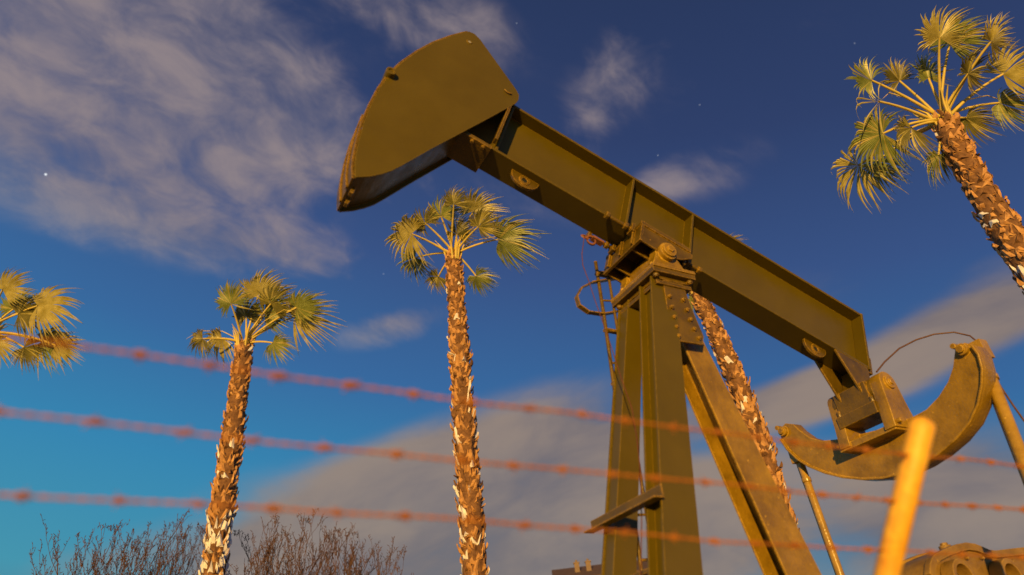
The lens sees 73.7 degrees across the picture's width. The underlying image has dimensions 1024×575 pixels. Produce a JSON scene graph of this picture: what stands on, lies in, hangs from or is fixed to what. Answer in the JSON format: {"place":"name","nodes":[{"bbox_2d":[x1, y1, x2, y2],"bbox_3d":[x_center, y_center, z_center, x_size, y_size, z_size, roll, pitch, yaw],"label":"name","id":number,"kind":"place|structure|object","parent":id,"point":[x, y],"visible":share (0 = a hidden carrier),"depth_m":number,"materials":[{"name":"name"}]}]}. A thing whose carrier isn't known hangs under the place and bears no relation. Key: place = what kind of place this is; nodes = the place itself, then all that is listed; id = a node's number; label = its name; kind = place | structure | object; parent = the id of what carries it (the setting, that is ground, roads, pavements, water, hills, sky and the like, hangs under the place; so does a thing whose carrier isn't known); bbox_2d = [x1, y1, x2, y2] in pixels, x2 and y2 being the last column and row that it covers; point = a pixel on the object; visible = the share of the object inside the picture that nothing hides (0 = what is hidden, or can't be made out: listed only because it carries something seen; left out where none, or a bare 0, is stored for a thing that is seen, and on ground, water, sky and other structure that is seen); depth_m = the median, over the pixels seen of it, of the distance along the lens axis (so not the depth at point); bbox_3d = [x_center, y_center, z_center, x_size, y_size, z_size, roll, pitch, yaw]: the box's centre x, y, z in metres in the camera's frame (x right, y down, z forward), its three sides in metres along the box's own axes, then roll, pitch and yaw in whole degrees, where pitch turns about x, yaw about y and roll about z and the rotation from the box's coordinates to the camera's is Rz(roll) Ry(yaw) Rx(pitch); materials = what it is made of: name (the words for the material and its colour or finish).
{"place":"outdoors","nodes":[
{"label":"outdoors","id":0,"kind":"place"},
{"bbox_2d":[0,268,85,380],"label":"palm tree","id":1,"kind":"object","parent":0,"point":[41,307],"visible":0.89,"depth_m":12.85,"materials":[{"name":"green plant"}]},
{"bbox_2d":[29,514,187,574],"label":"bare tree","id":2,"kind":"object","parent":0,"point":[94,563],"visible":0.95,"depth_m":12.01,"materials":[{"name":"brown plant"}]},
{"bbox_2d":[119,509,226,574],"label":"bare tree","id":3,"kind":"object","parent":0,"point":[165,555],"visible":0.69,"depth_m":12.76,"materials":[{"name":"brown plant"}]},
{"bbox_2d":[188,266,346,574],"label":"palm tree","id":4,"kind":"object","parent":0,"point":[302,312],"visible":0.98,"depth_m":13.72,"materials":[{"name":"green plant"}]},
{"bbox_2d":[195,508,355,574],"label":"bare tree","id":5,"kind":"object","parent":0,"point":[267,556],"visible":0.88,"depth_m":12.13,"materials":[{"name":"brown plant"}]},
{"bbox_2d":[284,522,413,574],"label":"bare tree","id":6,"kind":"object","parent":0,"point":[349,565],"visible":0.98,"depth_m":12.03,"materials":[{"name":"brown plant"}]},
{"bbox_2d":[384,185,551,574],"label":"palm tree","id":7,"kind":"object","parent":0,"point":[468,489],"visible":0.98,"depth_m":13.59,"materials":[{"name":"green plant"}]},
{"bbox_2d":[0,335,1023,574],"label":"barbed wire fence","id":8,"kind":"object","parent":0,"point":[903,502],"visible":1,"depth_m":1.61,"materials":[{"name":"brown metal"}]},
{"bbox_2d":[0,0,1023,574],"label":"sky","id":9,"kind":"structure","parent":0,"point":[155,154],"materials":[{"name":"blue"}]},
{"bbox_2d":[552,559,646,574],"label":"apartment building","id":10,"kind":"structure","parent":0,"point":[587,569],"depth_m":62.68,"materials":[{"name":"beige paint"}]},
{"bbox_2d":[337,31,1023,574],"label":"pumpjack","id":11,"kind":"object","parent":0,"point":[433,105],"visible":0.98,"depth_m":5.14,"materials":[{"name":"green paint"}]},
{"bbox_2d":[688,232,799,530],"bbox_3d":[3.898,3.145,10.792,2.269,9.000,0.891,-18,-35,16],"label":"palm tree","id":12,"kind":"object","parent":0,"point":[733,372],"visible":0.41,"depth_m":11.75,"materials":[{"name":"brown plant"}]},
{"bbox_2d":[831,6,1023,294],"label":"palm tree","id":13,"kind":"object","parent":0,"point":[1000,222],"visible":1,"depth_m":9.58,"materials":[{"name":"green plant"}]}
]}

